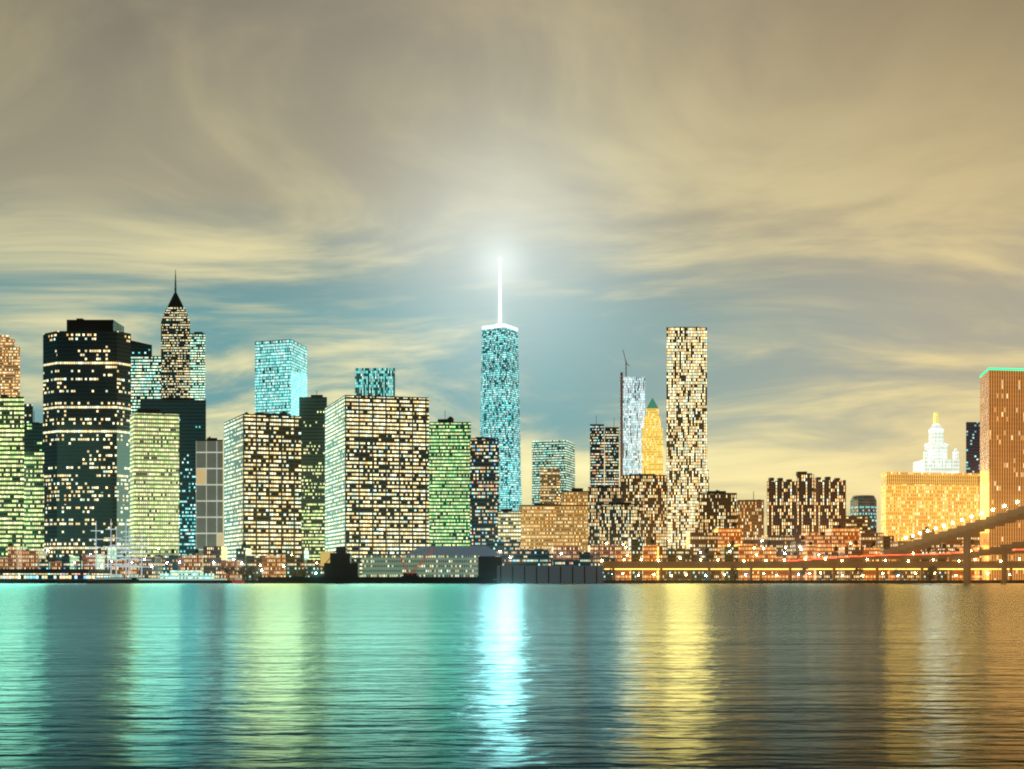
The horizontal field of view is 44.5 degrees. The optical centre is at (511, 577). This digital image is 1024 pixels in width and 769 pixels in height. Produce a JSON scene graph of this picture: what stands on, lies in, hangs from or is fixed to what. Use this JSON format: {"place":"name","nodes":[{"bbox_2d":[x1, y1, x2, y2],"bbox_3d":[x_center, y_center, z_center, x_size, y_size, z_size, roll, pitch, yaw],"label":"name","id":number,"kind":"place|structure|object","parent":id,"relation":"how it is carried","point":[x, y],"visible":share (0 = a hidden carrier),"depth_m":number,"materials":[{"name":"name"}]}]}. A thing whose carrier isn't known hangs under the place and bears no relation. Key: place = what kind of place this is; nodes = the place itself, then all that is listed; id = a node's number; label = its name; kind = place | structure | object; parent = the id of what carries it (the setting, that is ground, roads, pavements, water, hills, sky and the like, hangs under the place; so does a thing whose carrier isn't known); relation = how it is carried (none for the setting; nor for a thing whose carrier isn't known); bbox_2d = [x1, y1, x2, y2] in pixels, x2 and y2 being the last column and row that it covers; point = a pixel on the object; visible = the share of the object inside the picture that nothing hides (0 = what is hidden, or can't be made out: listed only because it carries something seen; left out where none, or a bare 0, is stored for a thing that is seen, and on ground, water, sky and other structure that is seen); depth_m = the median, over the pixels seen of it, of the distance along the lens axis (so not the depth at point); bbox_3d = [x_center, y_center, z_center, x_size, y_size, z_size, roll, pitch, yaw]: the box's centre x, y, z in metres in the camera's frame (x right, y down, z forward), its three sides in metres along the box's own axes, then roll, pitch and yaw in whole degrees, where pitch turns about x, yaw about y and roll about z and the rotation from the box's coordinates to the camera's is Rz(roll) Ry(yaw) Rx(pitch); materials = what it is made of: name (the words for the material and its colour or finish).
{"place":"outdoors","nodes":[
{"label":"outdoors","id":0,"kind":"place"},
{"bbox_2d":[362,546,501,578],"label":"pier shed","id":1,"kind":"structure","parent":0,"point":[454,561],"depth_m":960.00,"materials":[{"name":"grey metal"}]},
{"bbox_2d":[0,583,1023,768],"bbox_3d":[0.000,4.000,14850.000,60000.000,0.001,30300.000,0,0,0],"label":"water","id":2,"kind":"structure","parent":0,"point":[511,675],"depth_m":50.76,"materials":[{"name":"teal liquid"}]},
{"bbox_2d":[0,569,114,582],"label":"pier shed","id":3,"kind":"structure","parent":2,"relation":"on","point":[42,575],"depth_m":915.00,"materials":[{"name":"white"}]},
{"bbox_2d":[75,520,136,579],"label":"tall ship","id":4,"kind":"object","parent":2,"relation":"on","point":[117,577],"visible":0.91,"depth_m":937.56,"materials":[{"name":"white"}]},
{"bbox_2d":[101,529,148,579],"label":"tall ship","id":5,"kind":"object","parent":2,"relation":"on","point":[128,566],"visible":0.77,"depth_m":974.65,"materials":[{"name":"black"}]},
{"bbox_2d":[139,566,225,579],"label":"white ship","id":6,"kind":"object","parent":2,"relation":"on","point":[185,575],"visible":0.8,"depth_m":932.00,"materials":[{"name":"white metal"}]},
{"bbox_2d":[232,578,244,582],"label":"boat","id":7,"kind":"object","parent":2,"relation":"on","point":[238,581],"visible":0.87,"depth_m":929.00,"materials":[{"name":"red metal"}]},
{"bbox_2d":[258,577,492,582],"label":"pier","id":8,"kind":"structure","parent":2,"relation":"on","point":[375,579],"depth_m":925.00,"materials":[{"name":"concrete"}]},
{"bbox_2d":[320,547,359,576],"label":"dredger machinery","id":9,"kind":"object","parent":8,"relation":"on","point":[338,563],"visible":0.95,"depth_m":940.00,"materials":[{"name":"brown metal"}]},
{"bbox_2d":[399,548,434,576],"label":"crane","id":10,"kind":"object","parent":8,"relation":"on","point":[409,574],"visible":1,"depth_m":929.80,"materials":[{"name":"red"}]},
{"bbox_2d":[497,560,602,582],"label":"grey pier bulkhead","id":11,"kind":"object","parent":2,"relation":"on","point":[565,571],"visible":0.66,"depth_m":920.00,"materials":[{"name":"grey concrete"}]},
{"bbox_2d":[666,327,708,548],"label":"residential tower","id":12,"kind":"structure","parent":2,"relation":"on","point":[687,472],"depth_m":1381.00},
{"bbox_2d":[600,535,981,579],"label":"waterfront buildings","id":13,"kind":"structure","parent":2,"relation":"on","point":[638,550],"depth_m":1029.92,"materials":[{"name":"brick"}]},
{"bbox_2d":[767,471,845,541],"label":"building","id":14,"kind":"structure","parent":2,"relation":"on","point":[805,502],"depth_m":1120.00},
{"bbox_2d":[601,561,1023,579],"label":"elevated highway","id":15,"kind":"structure","parent":2,"relation":"on","point":[833,566],"depth_m":965.00,"materials":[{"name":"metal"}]},
{"bbox_2d":[686,522,979,556],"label":"low-rise buildings","id":16,"kind":"structure","parent":2,"relation":"on","point":[829,540],"depth_m":1072.08,"materials":[{"name":"brick"}]},
{"bbox_2d":[846,514,869,532],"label":"building","id":17,"kind":"structure","parent":2,"relation":"on","point":[862,523],"depth_m":1150.00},
{"bbox_2d":[850,495,876,532],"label":"office building","id":18,"kind":"structure","parent":2,"relation":"on","point":[863,505],"depth_m":1402.68,"materials":[{"name":"glass"}]},
{"bbox_2d":[760,549,1023,579],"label":"elevated highway","id":19,"kind":"structure","parent":2,"relation":"on","point":[900,557],"depth_m":1000.00,"materials":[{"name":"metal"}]},
{"bbox_2d":[880,412,979,540],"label":"municipal building","id":20,"kind":"structure","parent":2,"relation":"on","point":[934,489],"depth_m":1258.01,"materials":[{"name":"gold stone"}]},
{"bbox_2d":[883,506,1023,583],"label":"bridge approach","id":21,"kind":"structure","parent":2,"relation":"on","point":[966,531],"depth_m":891.31,"materials":[{"name":"stone"}]},
{"bbox_2d":[904,501,1017,538],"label":"bridge lights","id":22,"kind":"object","parent":21,"relation":"on","point":[961,520],"depth_m":902.73,"materials":[{"name":"grey"}]},
{"bbox_2d":[980,367,1023,579],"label":"high-rise building","id":23,"kind":"structure","parent":2,"relation":"on","point":[1001,437],"depth_m":1002.87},
{"bbox_2d":[0,0,1023,545],"label":"sky","id":24,"kind":"structure","parent":0,"point":[831,190],"materials":[{"name":"beige"}]},
{"bbox_2d":[1,580,1023,582],"bbox_3d":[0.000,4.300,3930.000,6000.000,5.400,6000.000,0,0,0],"label":"shoreline","id":25,"kind":"structure","parent":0,"point":[634,581],"depth_m":930.00,"materials":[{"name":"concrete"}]},
{"bbox_2d":[0,335,19,396],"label":"stone tower","id":26,"kind":"structure","parent":25,"relation":"on","point":[9,369],"depth_m":1500.00,"materials":[{"name":"orange stone"}]},
{"bbox_2d":[0,395,23,556],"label":"building","id":27,"kind":"structure","parent":25,"relation":"on","point":[11,469],"depth_m":1050.00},
{"bbox_2d":[24,404,32,422],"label":"building","id":28,"kind":"structure","parent":25,"relation":"on","point":[28,412],"depth_m":1350.00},
{"bbox_2d":[24,421,42,450],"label":"building","id":29,"kind":"structure","parent":25,"relation":"on","point":[33,431],"depth_m":1250.00,"materials":[{"name":"black glass"}]},
{"bbox_2d":[24,440,43,550],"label":"building","id":30,"kind":"structure","parent":25,"relation":"on","point":[34,498],"depth_m":1060.00,"materials":[{"name":"glass"}]},
{"bbox_2d":[43,318,130,561],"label":"dark glass tower","id":31,"kind":"structure","parent":25,"relation":"on","point":[86,400],"depth_m":1150.00,"materials":[{"name":"grey glass"}]},
{"bbox_2d":[131,340,151,355],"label":"building","id":32,"kind":"structure","parent":25,"relation":"on","point":[140,349],"depth_m":1550.00,"materials":[{"name":"black glass"}]},
{"bbox_2d":[131,356,160,412],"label":"building","id":33,"kind":"structure","parent":25,"relation":"on","point":[145,377],"depth_m":1500.00,"materials":[{"name":"teal glass"}]},
{"bbox_2d":[130,401,178,556],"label":"building","id":34,"kind":"structure","parent":25,"relation":"on","point":[154,476],"depth_m":1104.38,"materials":[{"name":"green glass"}]},
{"bbox_2d":[0,541,323,579],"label":"waterfront buildings","id":35,"kind":"structure","parent":25,"relation":"on","point":[20,557],"depth_m":1027.42,"materials":[{"name":"brick"}]},
{"bbox_2d":[140,389,205,554],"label":"building","id":36,"kind":"structure","parent":25,"relation":"on","point":[192,419],"depth_m":1300.00,"materials":[{"name":"black glass"}]},
{"bbox_2d":[161,269,189,399],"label":"spire tower","id":37,"kind":"structure","parent":25,"relation":"on","point":[175,349],"depth_m":1750.00,"materials":[{"name":"black metal"}]},
{"bbox_2d":[190,332,204,399],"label":"building","id":38,"kind":"structure","parent":25,"relation":"on","point":[197,365],"depth_m":1800.00,"materials":[{"name":"glass"}]},
{"bbox_2d":[196,436,222,554],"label":"white building","id":39,"kind":"structure","parent":25,"relation":"on","point":[209,491],"depth_m":1080.00,"materials":[{"name":"grey glass"}]},
{"bbox_2d":[224,400,300,559],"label":"building","id":40,"kind":"structure","parent":25,"relation":"on","point":[262,483],"depth_m":1128.48,"materials":[{"name":"beige glass"}]},
{"bbox_2d":[255,339,306,415],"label":"skyscraper","id":41,"kind":"structure","parent":25,"relation":"on","point":[280,376],"depth_m":1559.66,"materials":[{"name":"teal glass"}]},
{"bbox_2d":[299,395,326,559],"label":"building","id":42,"kind":"structure","parent":25,"relation":"on","point":[312,411],"depth_m":1350.00,"materials":[{"name":"black glass"}]},
{"bbox_2d":[355,368,394,395],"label":"building","id":43,"kind":"structure","parent":25,"relation":"on","point":[373,381],"depth_m":1650.00,"materials":[{"name":"teal glass"}]},
{"bbox_2d":[325,394,428,576],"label":"building","id":44,"kind":"structure","parent":25,"relation":"on","point":[377,475],"depth_m":1189.67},
{"bbox_2d":[429,416,470,545],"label":"building","id":45,"kind":"structure","parent":25,"relation":"on","point":[449,481],"depth_m":1330.00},
{"bbox_2d":[470,437,498,556],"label":"building","id":46,"kind":"structure","parent":25,"relation":"on","point":[484,480],"depth_m":1280.00,"materials":[{"name":"black glass"}]},
{"bbox_2d":[480,258,521,510],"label":"skyscraper","id":47,"kind":"structure","parent":25,"relation":"on","point":[500,413],"depth_m":2105.51,"materials":[{"name":"teal glass"}]},
{"bbox_2d":[498,497,520,548],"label":"building","id":48,"kind":"structure","parent":25,"relation":"on","point":[509,524],"depth_m":1220.00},
{"bbox_2d":[47,540,1019,579],"bbox_3d":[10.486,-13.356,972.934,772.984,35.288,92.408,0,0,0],"label":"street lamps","id":49,"kind":"object","parent":25,"relation":"on","point":[698,559],"depth_m":961.87,"materials":[{"name":"orange"}]},
{"bbox_2d":[540,468,559,504],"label":"building","id":50,"kind":"structure","parent":25,"relation":"on","point":[550,484],"depth_m":1700.00,"materials":[{"name":"brown glass"}]},
{"bbox_2d":[532,440,574,504],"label":"building","id":51,"kind":"structure","parent":25,"relation":"on","point":[560,454],"depth_m":1909.55,"materials":[{"name":"teal glass"}]},
{"bbox_2d":[519,497,587,551],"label":"building","id":52,"kind":"structure","parent":25,"relation":"on","point":[546,526],"depth_m":1250.00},
{"bbox_2d":[486,540,624,579],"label":"low-rise buildings","id":53,"kind":"structure","parent":25,"relation":"on","point":[511,552],"depth_m":1030.00,"materials":[{"name":"brick"}]},
{"bbox_2d":[561,488,587,504],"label":"building","id":54,"kind":"structure","parent":25,"relation":"on","point":[576,496],"depth_m":1300.00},
{"bbox_2d":[222,565,938,579],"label":"esplanade trees","id":55,"kind":"object","parent":25,"relation":"on","point":[931,570],"visible":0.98,"depth_m":939.22,"materials":[{"name":"green plant"}]},
{"bbox_2d":[590,416,603,486],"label":"building","id":56,"kind":"structure","parent":25,"relation":"on","point":[596,454],"depth_m":1650.00,"materials":[{"name":"black glass"}]},
{"bbox_2d":[588,486,620,545],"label":"building","id":57,"kind":"structure","parent":25,"relation":"on","point":[598,496],"depth_m":1220.00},
{"bbox_2d":[605,427,618,486],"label":"building","id":58,"kind":"structure","parent":25,"relation":"on","point":[611,456],"depth_m":1650.00,"materials":[{"name":"black glass"}]},
{"bbox_2d":[600,488,639,550],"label":"building","id":59,"kind":"structure","parent":25,"relation":"on","point":[619,523],"depth_m":1200.00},
{"bbox_2d":[620,350,644,486],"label":"skyscraper","id":60,"kind":"structure","parent":25,"relation":"on","point":[632,402],"depth_m":1850.00,"materials":[{"name":"white glass"}]},
{"bbox_2d":[621,474,666,545],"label":"building","id":61,"kind":"structure","parent":25,"relation":"on","point":[647,493],"depth_m":1280.00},
{"bbox_2d":[642,398,662,474],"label":"gothic tower","id":62,"kind":"structure","parent":25,"relation":"on","point":[652,446],"depth_m":1800.00,"materials":[{"name":"yellow stone"}]},
{"bbox_2d":[698,490,736,531],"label":"building","id":63,"kind":"structure","parent":25,"relation":"on","point":[717,508],"depth_m":1180.00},
{"bbox_2d":[737,491,763,536],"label":"building","id":64,"kind":"structure","parent":25,"relation":"on","point":[750,517],"depth_m":1230.00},
{"bbox_2d":[966,422,979,519],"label":"building","id":65,"kind":"structure","parent":25,"relation":"on","point":[972,447],"depth_m":1500.00,"materials":[{"name":"black glass"}]},
{"bbox_2d":[949,539,1023,583],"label":"bridge ramp","id":66,"kind":"structure","parent":25,"relation":"on","point":[1003,549],"depth_m":891.10,"materials":[{"name":"stone"}]}
]}

